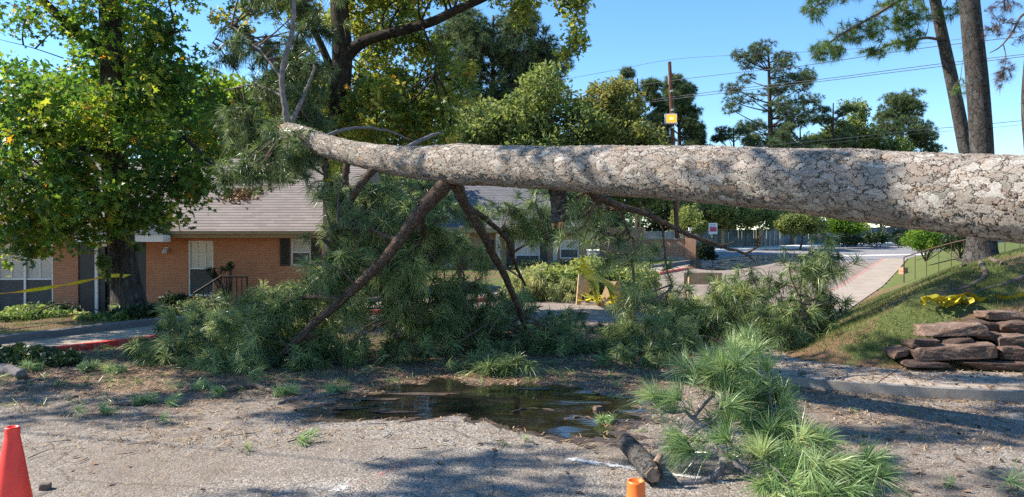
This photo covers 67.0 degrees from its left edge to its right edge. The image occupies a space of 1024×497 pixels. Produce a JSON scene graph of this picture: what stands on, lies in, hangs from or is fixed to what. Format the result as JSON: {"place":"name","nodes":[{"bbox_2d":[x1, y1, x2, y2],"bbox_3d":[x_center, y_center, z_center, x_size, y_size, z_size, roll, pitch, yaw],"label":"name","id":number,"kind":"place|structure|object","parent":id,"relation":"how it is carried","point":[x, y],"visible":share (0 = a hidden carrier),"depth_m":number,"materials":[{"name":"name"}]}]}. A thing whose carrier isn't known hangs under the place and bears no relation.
{"place":"outdoors","nodes":[
{"label":"outdoors","id":0,"kind":"place"},
{"bbox_2d":[1,267,684,347],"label":"sidewalk","id":1,"kind":"structure","parent":0,"point":[93,337],"depth_m":12.73,"materials":[{"name":"concrete"}]},
{"bbox_2d":[0,325,1023,496],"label":"parking lot","id":2,"kind":"structure","parent":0,"point":[315,479],"depth_m":6.11,"materials":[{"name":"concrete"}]},
{"bbox_2d":[0,363,27,378],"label":"shaded log","id":3,"kind":"object","parent":2,"relation":"on","point":[14,370],"visible":0.88,"depth_m":9.32,"materials":[{"name":"wood"}]},
{"bbox_2d":[0,425,32,496],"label":"traffic cone","id":4,"kind":"object","parent":2,"relation":"on","point":[14,479],"visible":1,"depth_m":3.73,"materials":[{"name":"red plastic"}]},
{"bbox_2d":[0,342,84,366],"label":"hedge","id":5,"kind":"object","parent":2,"relation":"on","point":[19,353],"visible":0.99,"depth_m":10.37,"materials":[{"name":"green plant"}]},
{"bbox_2d":[112,391,160,405],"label":"pine sprig","id":6,"kind":"object","parent":2,"relation":"on","point":[147,398],"visible":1,"depth_m":7.76,"materials":[{"name":"green plant"}]},
{"bbox_2d":[116,292,230,365],"bbox_3d":[-4.839,1.221,11.220,1.624,1.100,2.952,0,0,-17],"label":"pine bough","id":7,"kind":"object","parent":2,"relation":"on","point":[201,319],"visible":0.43,"depth_m":11.14,"materials":[{"name":"green plant"}]},
{"bbox_2d":[223,383,281,394],"bbox_3d":[-2.734,1.535,8.426,0.704,0.084,0.376,0,0,12],"label":"fallen stick","id":8,"kind":"object","parent":2,"relation":"on","point":[245,386],"visible":0.84,"depth_m":8.49,"materials":[{"name":"wood"}]},
{"bbox_2d":[254,381,303,396],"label":"pine sprig","id":9,"kind":"object","parent":2,"relation":"on","point":[288,391],"visible":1,"depth_m":8.19,"materials":[{"name":"green plant"}]},
{"bbox_2d":[287,427,324,447],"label":"pine sprig","id":10,"kind":"object","parent":2,"relation":"on","point":[305,438],"visible":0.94,"depth_m":6.25,"materials":[{"name":"green plant"}]},
{"bbox_2d":[351,323,488,366],"bbox_3d":[-1.368,1.322,10.876,2.092,0.487,0.576,0,0,-33],"label":"fallen stick","id":11,"kind":"object","parent":2,"relation":"on","point":[439,350],"visible":0.51,"depth_m":10.98,"materials":[{"name":"wood"}]},
{"bbox_2d":[0,334,928,447],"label":"green needle litter","id":12,"kind":"object","parent":2,"relation":"on","point":[388,362],"visible":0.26,"depth_m":9.24,"materials":[{"name":"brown plant"}]},
{"bbox_2d":[290,374,692,448],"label":"wet asphalt","id":13,"kind":"structure","parent":2,"relation":"on","point":[558,439],"depth_m":7.20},
{"bbox_2d":[330,378,647,438],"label":"puddle","id":14,"kind":"object","parent":13,"relation":"on","point":[497,404],"visible":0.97,"depth_m":7.67,"materials":[{"name":"liquid"}]},
{"bbox_2d":[444,337,542,377],"bbox_3d":[-0.211,1.380,9.658,1.539,0.442,1.029,0,0,39],"label":"pine bough","id":15,"kind":"object","parent":2,"relation":"on","point":[495,363],"visible":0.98,"depth_m":9.42,"materials":[{"name":"green plant"}]},
{"bbox_2d":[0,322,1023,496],"bbox_3d":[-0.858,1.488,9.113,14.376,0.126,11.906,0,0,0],"label":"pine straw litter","id":16,"kind":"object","parent":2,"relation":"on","point":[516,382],"visible":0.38,"depth_m":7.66,"materials":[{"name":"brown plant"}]},
{"bbox_2d":[119,0,1023,378],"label":"fallen pine tree","id":17,"kind":"object","parent":2,"relation":"on","point":[395,230],"visible":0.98,"depth_m":10.12,"materials":[{"name":"green plant"}]},
{"bbox_2d":[509,303,653,354],"bbox_3d":[1.143,1.183,12.086,2.334,0.799,2.178,0,0,-39],"label":"pine bough","id":18,"kind":"object","parent":2,"relation":"on","point":[567,325],"visible":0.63,"depth_m":11.48,"materials":[{"name":"green plant"}]},
{"bbox_2d":[626,478,645,496],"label":"traffic cone","id":19,"kind":"object","parent":2,"relation":"on","point":[635,487],"visible":1,"depth_m":2.88,"materials":[{"name":"orange plastic"}]},
{"bbox_2d":[616,433,663,484],"bbox_3d":[0.905,1.457,5.519,0.156,0.209,0.882,0,0,-3],"label":"cut log","id":20,"kind":"object","parent":2,"relation":"on","point":[645,463],"visible":1,"depth_m":5.24,"materials":[{"name":"brown wood"}]},
{"bbox_2d":[591,322,700,368],"bbox_3d":[1.796,1.251,10.445,1.620,0.607,1.251,0,0,0],"label":"pine bough","id":21,"kind":"object","parent":2,"relation":"on","point":[649,358],"visible":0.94,"depth_m":10.27,"materials":[{"name":"green plant"}]},
{"bbox_2d":[566,457,731,483],"bbox_3d":[0.919,1.570,5.495,1.550,0.001,0.190,0,0,30],"label":"painted line","id":22,"kind":"object","parent":2,"relation":"on","point":[630,467],"visible":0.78,"depth_m":5.57,"materials":[{"name":"white paint"}]},
{"bbox_2d":[596,264,774,355],"bbox_3d":[2.618,0.914,11.880,2.688,1.329,2.220,0,0,-36],"label":"pine bough","id":23,"kind":"object","parent":2,"relation":"on","point":[672,309],"visible":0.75,"depth_m":11.64,"materials":[{"name":"green plant"}]},
{"bbox_2d":[694,260,827,351],"bbox_3d":[3.690,0.855,11.710,2.320,1.355,2.595,0,0,0],"label":"pine bough","id":24,"kind":"object","parent":2,"relation":"on","point":[781,328],"visible":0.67,"depth_m":11.32,"materials":[{"name":"green plant"}]},
{"bbox_2d":[624,319,917,496],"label":"pine bough","id":25,"kind":"object","parent":2,"relation":"on","point":[819,471],"visible":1,"depth_m":5.32,"materials":[{"name":"green plant"}]},
{"bbox_2d":[759,229,868,342],"bbox_3d":[4.624,0.618,11.633,1.649,1.829,1.448,0,0,-22],"label":"pine bough","id":26,"kind":"object","parent":2,"relation":"on","point":[818,271],"visible":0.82,"depth_m":11.49,"materials":[{"name":"green plant"}]},
{"bbox_2d":[982,457,1023,496],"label":"pine sprig","id":27,"kind":"object","parent":2,"relation":"on","point":[1012,479],"visible":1,"depth_m":4.91,"materials":[{"name":"green plant"}]},
{"bbox_2d":[0,239,1023,372],"bbox_3d":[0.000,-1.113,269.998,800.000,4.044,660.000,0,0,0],"label":"terrain","id":28,"kind":"structure","parent":0,"point":[916,270],"depth_m":10.58,"materials":[{"name":"green plant"}]},
{"bbox_2d":[0,303,132,322],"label":"hedge","id":29,"kind":"object","parent":28,"relation":"on","point":[25,313],"visible":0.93,"depth_m":15.35,"materials":[{"name":"green plant"}]},
{"bbox_2d":[0,313,192,334],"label":"grass","id":30,"kind":"structure","parent":28,"relation":"on","point":[28,329],"depth_m":14.28,"materials":[{"name":"green plant"}]},
{"bbox_2d":[0,49,200,157],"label":"broadleaf tree","id":31,"kind":"object","parent":28,"relation":"on","point":[6,69],"visible":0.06,"depth_m":40.14,"materials":[{"name":"green plant"}]},
{"bbox_2d":[0,0,237,309],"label":"sweetgum tree","id":32,"kind":"object","parent":28,"relation":"on","point":[53,205],"visible":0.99,"depth_m":15.20,"materials":[{"name":"green plant"}]},
{"bbox_2d":[0,274,130,293],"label":"caution tape","id":33,"kind":"object","parent":32,"relation":"attached to","point":[55,286],"visible":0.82,"depth_m":15.12,"materials":[{"name":"plastic"}]},
{"bbox_2d":[95,242,144,282],"bbox_3d":[-8.099,0.277,15.959,0.932,0.907,0.415,0,0,-14],"label":"leafy plant","id":34,"kind":"object","parent":32,"relation":"attached to","point":[103,263],"visible":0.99,"depth_m":15.89,"materials":[{"name":"green plant"}]},
{"bbox_2d":[105,301,161,318],"bbox_3d":[-7.634,1.244,15.677,1.109,0.384,0.918,0,0,22],"label":"ivy patch","id":35,"kind":"object","parent":28,"relation":"on","point":[138,310],"visible":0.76,"depth_m":15.44,"materials":[{"name":"green plant"}]},
{"bbox_2d":[109,289,232,315],"bbox_3d":[-7.125,1.304,16.739,1.866,0.790,2.983,0,0,40],"label":"shrub","id":36,"kind":"object","parent":28,"relation":"on","point":[224,304],"visible":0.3,"depth_m":17.09,"materials":[{"name":"green plant"}]},
{"bbox_2d":[156,290,206,310],"bbox_3d":[-8.857,1.572,20.810,1.321,0.927,1.050,0,0,0],"label":"hedge shrub","id":37,"kind":"object","parent":28,"relation":"on","point":[175,299],"visible":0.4,"depth_m":20.58,"materials":[{"name":"green plant"}]},
{"bbox_2d":[0,158,384,313],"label":"brick house","id":38,"kind":"structure","parent":28,"relation":"on","point":[254,241],"depth_m":22.01,"materials":[{"name":"brick"}]},
{"bbox_2d":[0,244,52,312],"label":"window","id":39,"kind":"structure","parent":38,"relation":"in","point":[41,275],"depth_m":22.06,"materials":[{"name":"white paint"}]},
{"bbox_2d":[188,241,212,295],"bbox_3d":[-8.861,0.569,22.073,0.728,1.578,0.080,0,0,0],"label":"window","id":40,"kind":"structure","parent":38,"relation":"in","point":[200,253],"depth_m":22.06,"materials":[{"name":"white glass"}]},
{"bbox_2d":[209,185,271,208],"bbox_3d":[-8.270,-1.675,23.873,1.786,1.062,1.706,0,0,22],"label":"roof debris","id":41,"kind":"object","parent":38,"relation":"on","point":[240,193],"visible":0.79,"depth_m":23.64,"materials":[{"name":"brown wood"}]},
{"bbox_2d":[291,239,310,265],"bbox_3d":[-6.008,0.106,22.071,0.577,0.774,0.080,0,0,0],"label":"window","id":42,"kind":"structure","parent":38,"relation":"in","point":[295,247],"depth_m":22.06,"materials":[{"name":"grey glass"}]},
{"bbox_2d":[128,66,268,157],"bbox_3d":[-15.705,-3.969,40.005,8.341,10.803,7.315,0,0,0],"label":"broadleaf tree","id":43,"kind":"object","parent":28,"relation":"on","point":[227,83],"visible":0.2,"depth_m":38.37,"materials":[{"name":"green plant"}]},
{"bbox_2d":[204,261,235,298],"bbox_3d":[-8.084,0.913,21.398,0.827,1.146,0.352,0,0,0],"label":"young vine","id":44,"kind":"object","parent":28,"relation":"on","point":[214,273],"visible":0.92,"depth_m":21.38,"materials":[{"name":"green plant"}]},
{"bbox_2d":[0,259,701,343],"bbox_3d":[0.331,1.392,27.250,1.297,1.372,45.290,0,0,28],"label":"road","id":45,"kind":"structure","parent":28,"relation":"on","point":[31,335],"depth_m":13.31,"materials":[{"name":"grey asphalt"}]},
{"bbox_2d":[52,267,691,350],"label":"red kerb","id":46,"kind":"structure","parent":28,"relation":"on","point":[93,345],"depth_m":12.09,"materials":[{"name":"paint"}]},
{"bbox_2d":[207,0,595,302],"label":"oak tree","id":47,"kind":"object","parent":28,"relation":"on","point":[400,100],"visible":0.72,"depth_m":18.08,"materials":[{"name":"green plant"}]},
{"bbox_2d":[386,183,591,268],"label":"grey roof house","id":48,"kind":"structure","parent":28,"relation":"on","point":[477,193],"depth_m":38.04,"materials":[{"name":"beige brick"}]},
{"bbox_2d":[515,240,539,265],"bbox_3d":[0.760,0.327,38.052,1.206,1.520,0.080,0,0,0],"label":"window","id":49,"kind":"structure","parent":48,"relation":"in","point":[523,253],"depth_m":38.05,"materials":[{"name":"grey glass"}]},
{"bbox_2d":[560,240,578,257],"bbox_3d":[2.817,0.026,38.050,0.917,0.917,0.080,0,0,0],"label":"window","id":50,"kind":"structure","parent":48,"relation":"in","point":[564,251],"depth_m":38.04,"materials":[{"name":"glass"}]},
{"bbox_2d":[506,255,578,269],"bbox_3d":[1.746,0.782,36.987,4.025,0.931,1.322,0,0,0],"label":"hedge shrub","id":51,"kind":"object","parent":28,"relation":"on","point":[524,263],"visible":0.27,"depth_m":36.83,"materials":[{"name":"green plant"}]},
{"bbox_2d":[600,227,644,258],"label":"tall brick wall","id":52,"kind":"structure","parent":28,"relation":"on","point":[611,248],"depth_m":48.18,"materials":[{"name":"brick"}]},
{"bbox_2d":[577,197,728,238],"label":"broadleaf tree","id":53,"kind":"object","parent":28,"relation":"on","point":[653,226],"visible":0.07,"depth_m":89.68,"materials":[{"name":"green plant"}]},
{"bbox_2d":[642,234,697,262],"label":"entrance wall","id":54,"kind":"structure","parent":28,"relation":"on","point":[681,249],"depth_m":46.07,"materials":[{"name":"brick"}]},
{"bbox_2d":[656,72,708,210],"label":"pine tree","id":55,"kind":"object","parent":28,"relation":"on","point":[693,132],"visible":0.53,"depth_m":71.07,"materials":[{"name":"green plant"}]},
{"bbox_2d":[695,242,718,260],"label":"conifer shrub","id":56,"kind":"object","parent":28,"relation":"on","point":[704,251],"visible":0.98,"depth_m":45.22,"materials":[{"name":"green plant"}]},
{"bbox_2d":[668,202,784,236],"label":"broadleaf tree","id":57,"kind":"object","parent":28,"relation":"on","point":[700,216],"visible":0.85,"depth_m":64.23,"materials":[{"name":"green plant"}]},
{"bbox_2d":[706,125,762,226],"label":"pine tree","id":58,"kind":"object","parent":28,"relation":"on","point":[723,137],"visible":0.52,"depth_m":71.05,"materials":[{"name":"green plant"}]},
{"bbox_2d":[587,226,917,248],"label":"board fence","id":59,"kind":"object","parent":28,"relation":"on","point":[743,238],"visible":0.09,"depth_m":67.81,"materials":[{"name":"beige paint"}]},
{"bbox_2d":[632,197,890,229],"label":"broadleaf tree","id":60,"kind":"object","parent":28,"relation":"on","point":[656,213],"visible":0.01,"depth_m":78.98,"materials":[{"name":"green plant"}]},
{"bbox_2d":[719,36,826,228],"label":"pine tree","id":61,"kind":"object","parent":28,"relation":"on","point":[755,56],"visible":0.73,"depth_m":81.03,"materials":[{"name":"green plant"}]},
{"bbox_2d":[766,121,826,148],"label":"pine tree","id":62,"kind":"object","parent":28,"relation":"on","point":[785,128],"visible":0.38,"depth_m":73.39,"materials":[{"name":"green plant"}]},
{"bbox_2d":[771,212,828,249],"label":"street tree","id":63,"kind":"object","parent":28,"relation":"on","point":[785,224],"visible":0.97,"depth_m":61.23,"materials":[{"name":"green plant"}]},
{"bbox_2d":[805,103,861,148],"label":"pine tree","id":64,"kind":"object","parent":28,"relation":"on","point":[848,130],"visible":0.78,"depth_m":79.40,"materials":[{"name":"green plant"}]},
{"bbox_2d":[821,217,872,245],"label":"street tree","id":65,"kind":"object","parent":28,"relation":"on","point":[841,227],"visible":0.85,"depth_m":65.19,"materials":[{"name":"green plant"}]},
{"bbox_2d":[794,97,918,151],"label":"broadleaf tree","id":66,"kind":"object","parent":28,"relation":"on","point":[859,120],"visible":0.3,"depth_m":84.26,"materials":[{"name":"green plant"}]},
{"bbox_2d":[691,356,1023,402],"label":"kerb","id":67,"kind":"structure","parent":28,"relation":"on","point":[956,393],"depth_m":8.15,"materials":[{"name":"concrete"}]},
{"bbox_2d":[832,229,907,246],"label":"roadside shrub","id":68,"kind":"object","parent":28,"relation":"on","point":[870,238],"visible":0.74,"depth_m":67.25,"materials":[{"name":"green plant"}]},
{"bbox_2d":[798,0,969,153],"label":"pine tree","id":69,"kind":"object","parent":28,"relation":"on","point":[909,17],"visible":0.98,"depth_m":18.58,"materials":[{"name":"green plant"}]},
{"bbox_2d":[882,344,909,358],"bbox_3d":[4.794,1.285,9.635,0.233,0.134,0.438,0,0,7],"label":"wall stone","id":70,"kind":"object","parent":28,"relation":"on","point":[896,351],"visible":1,"depth_m":9.54,"materials":[{"name":"stone"}]},
{"bbox_2d":[857,87,947,152],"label":"pine tree","id":71,"kind":"object","parent":28,"relation":"on","point":[905,106],"visible":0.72,"depth_m":90.51,"materials":[{"name":"green plant"}]},
{"bbox_2d":[789,247,1023,370],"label":"bank grass","id":72,"kind":"structure","parent":28,"relation":"on","point":[881,301],"depth_m":11.06,"materials":[{"name":"green plant"}]},
{"bbox_2d":[899,358,952,367],"bbox_3d":[4.955,1.379,9.305,0.521,0.065,0.439,0,0,10],"label":"wall stone","id":73,"kind":"object","parent":28,"relation":"on","point":[910,363],"visible":0.96,"depth_m":9.14,"materials":[{"name":"stone"}]},
{"bbox_2d":[904,341,997,361],"bbox_3d":[5.339,1.246,9.405,0.983,0.226,0.445,0,0,9],"label":"wall stone","id":74,"kind":"object","parent":73,"relation":"on","point":[969,351],"visible":0.82,"depth_m":9.21,"materials":[{"name":"stone"}]},
{"bbox_2d":[901,337,939,348],"bbox_3d":[5.025,1.156,9.525,0.359,0.133,0.443,0,0,8],"label":"wall stone","id":75,"kind":"object","parent":74,"relation":"on","point":[914,343],"visible":0.91,"depth_m":9.33,"materials":[{"name":"stone"}]},
{"bbox_2d":[933,336,974,343],"bbox_3d":[5.486,1.146,9.602,0.377,0.117,0.442,0,0,9],"label":"wall stone","id":76,"kind":"object","parent":74,"relation":"on","point":[957,340],"visible":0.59,"depth_m":9.45,"materials":[{"name":"stone"}]},
{"bbox_2d":[913,322,990,336],"bbox_3d":[5.502,1.018,9.703,0.773,0.199,0.446,0,0,8],"label":"wall stone","id":77,"kind":"object","parent":76,"relation":"on","point":[949,329],"visible":1,"depth_m":9.53,"materials":[{"name":"stone"}]},
{"bbox_2d":[891,233,965,261],"bbox_3d":[20.214,-0.390,37.351,1.757,1.847,14.982,0,0,19],"label":"roadside shrub","id":78,"kind":"object","parent":28,"relation":"on","point":[946,238],"visible":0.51,"depth_m":31.10,"materials":[{"name":"green plant"}]},
{"bbox_2d":[899,229,962,260],"bbox_3d":[18.553,-0.157,34.035,2.862,1.735,1.897,0,0,0],"label":"roadside shrub","id":79,"kind":"object","parent":28,"relation":"on","point":[921,240],"visible":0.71,"depth_m":33.68,"materials":[{"name":"green plant"}]},
{"bbox_2d":[887,0,1023,294],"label":"pine tree","id":80,"kind":"object","parent":28,"relation":"on","point":[980,120],"visible":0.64,"depth_m":16.06,"materials":[{"name":"brown plant"}]},
{"bbox_2d":[903,239,1020,282],"bbox_3d":[15.405,0.360,25.529,0.312,1.962,5.282,0,0,-33],"label":"sloped handrail","id":81,"kind":"object","parent":28,"relation":"on","point":[938,256],"visible":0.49,"depth_m":26.83,"materials":[{"name":"metal"}]},
{"bbox_2d":[920,292,1023,306],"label":"webbing strap","id":82,"kind":"object","parent":28,"relation":"on","point":[947,301],"visible":1,"depth_m":10.47,"materials":[{"name":"yellow fabric"}]},
{"bbox_2d":[945,359,1023,370],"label":"wall stone","id":83,"kind":"object","parent":28,"relation":"on","point":[996,364],"visible":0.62,"depth_m":9.15,"materials":[{"name":"stone"}]},
{"bbox_2d":[994,344,1023,360],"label":"wall stone","id":84,"kind":"object","parent":83,"relation":"on","point":[1013,352],"visible":0.72,"depth_m":9.21,"materials":[{"name":"stone"}]},
{"bbox_2d":[992,332,1023,345],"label":"wall stone","id":85,"kind":"object","parent":84,"relation":"on","point":[1006,339],"visible":0.79,"depth_m":9.39,"materials":[{"name":"stone"}]},
{"bbox_2d":[987,320,1023,332],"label":"wall stone","id":86,"kind":"object","parent":85,"relation":"on","point":[1010,326],"visible":0.74,"depth_m":9.65,"materials":[{"name":"stone"}]},
{"bbox_2d":[973,310,1023,320],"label":"wall stone","id":87,"kind":"object","parent":86,"relation":"on","point":[1001,314],"visible":1,"depth_m":9.87,"materials":[{"name":"stone"}]},
{"bbox_2d":[977,0,1023,146],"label":"pine tree","id":88,"kind":"object","parent":28,"relation":"on","point":[1006,6],"visible":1,"depth_m":15.08,"materials":[{"name":"green plant"}]},
{"bbox_3d":[-7.388,1.900,21.299,0.852,0.650,1.380,0,0,0],"label":"porch step","id":89,"kind":"object","parent":28,"relation":"on","visible":0},
{"bbox_2d":[193,276,247,308],"bbox_3d":[-7.725,1.400,20.534,1.375,1.356,0.209,0,0,-13],"label":"porch railing","id":90,"kind":"object","parent":89,"relation":"attached to","point":[214,280],"visible":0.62,"depth_m":20.58,"materials":[{"name":"black metal"}]},
{"bbox_2d":[0,0,1023,235],"label":"sky","id":91,"kind":"structure","parent":0,"point":[626,33],"materials":[{"name":"blue"}]},
{"bbox_2d":[347,261,876,324],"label":"entrance road","id":92,"kind":"structure","parent":0,"point":[595,311],"depth_m":27.21,"materials":[{"name":"grey concrete"}]},
{"bbox_2d":[496,261,590,302],"bbox_3d":[1.029,0.925,21.967,2.786,1.123,1.787,0,0,24],"label":"shrub","id":93,"kind":"object","parent":92,"relation":"on","point":[535,275],"visible":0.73,"depth_m":21.67,"materials":[{"name":"green plant"}]},
{"bbox_2d":[501,253,662,300],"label":"shrubs","id":94,"kind":"object","parent":92,"relation":"on","point":[571,272],"visible":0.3,"depth_m":22.57,"materials":[{"name":"green plant"}]},
{"bbox_2d":[576,274,589,304],"bbox_3d":[1.935,1.098,21.096,0.192,0.815,0.944,0,0,29],"label":"wooden barricade","id":95,"kind":"object","parent":92,"relation":"on","point":[582,286],"visible":0.79,"depth_m":20.94,"materials":[{"name":"brown wood"}]},
{"bbox_2d":[598,281,622,304],"bbox_3d":[2.714,1.193,20.720,0.896,0.629,0.196,0,0,-17],"label":"wooden barricade","id":96,"kind":"object","parent":92,"relation":"on","point":[605,295],"visible":0.5,"depth_m":20.63,"materials":[{"name":"brown wood"}]},
{"bbox_2d":[577,255,641,306],"bbox_3d":[1.731,0.829,18.065,1.744,1.495,7.047,0,0,20],"label":"caution tape","id":97,"kind":"object","parent":96,"relation":"attached to","point":[610,286],"visible":0.69,"depth_m":17.51,"materials":[{"name":"yellow plastic"}]},
{"bbox_2d":[683,273,721,296],"bbox_3d":[5.728,1.117,23.235,1.152,0.779,0.656,0,0,0],"label":"plank barricade","id":98,"kind":"object","parent":92,"relation":"on","point":[692,277],"visible":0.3,"depth_m":23.19,"materials":[{"name":"brown wood"}]},
{"bbox_2d":[688,254,841,269],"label":"puddle","id":99,"kind":"object","parent":92,"relation":"on","point":[726,263],"visible":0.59,"depth_m":46.23,"materials":[{"name":"liquid"}]},
{"bbox_2d":[588,242,894,252],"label":"sidewalk","id":100,"kind":"structure","parent":0,"point":[766,247],"depth_m":65.42,"materials":[{"name":"concrete"}]},
{"bbox_2d":[587,241,1003,260],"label":"cross street","id":101,"kind":"structure","parent":0,"point":[882,251],"depth_m":59.21,"materials":[{"name":"grey asphalt"}]},
{"bbox_2d":[424,6,576,120],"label":"pine tree","id":102,"kind":"object","parent":101,"relation":"on","point":[468,34],"visible":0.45,"depth_m":55.43,"materials":[{"name":"green plant"}]},
{"bbox_2d":[436,59,617,191],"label":"broadleaf tree","id":103,"kind":"object","parent":101,"relation":"on","point":[529,121],"visible":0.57,"depth_m":47.97,"materials":[{"name":"green plant"}]},
{"bbox_2d":[379,142,685,217],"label":"broadleaf tree","id":104,"kind":"object","parent":101,"relation":"on","point":[645,202],"visible":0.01,"depth_m":52.67,"materials":[{"name":"green plant"}]},
{"bbox_2d":[566,75,672,226],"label":"broadleaf tree","id":105,"kind":"object","parent":101,"relation":"on","point":[631,127],"visible":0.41,"depth_m":50.19,"materials":[{"name":"green plant"}]},
{"bbox_2d":[618,65,675,226],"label":"pine tree","id":106,"kind":"object","parent":101,"relation":"on","point":[655,115],"visible":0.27,"depth_m":65.39,"materials":[{"name":"green plant"}]},
{"bbox_2d":[668,59,679,237],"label":"utility pole","id":107,"kind":"object","parent":101,"relation":"on","point":[675,203],"visible":0.62,"depth_m":51.85,"materials":[{"name":"brown wood"}]},
{"bbox_2d":[642,54,1023,101],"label":"power line","id":108,"kind":"object","parent":107,"relation":"attached to","point":[824,78],"visible":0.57,"depth_m":46.18,"materials":[{"name":"metal"}]},
{"bbox_2d":[647,56,1023,102],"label":"power line","id":109,"kind":"object","parent":107,"relation":"attached to","point":[828,80],"visible":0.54,"depth_m":45.86,"materials":[{"name":"metal"}]},
{"bbox_2d":[691,258,1023,389],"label":"sidewalk","id":110,"kind":"structure","parent":0,"point":[870,281],"depth_m":9.20,"materials":[{"name":"concrete"}]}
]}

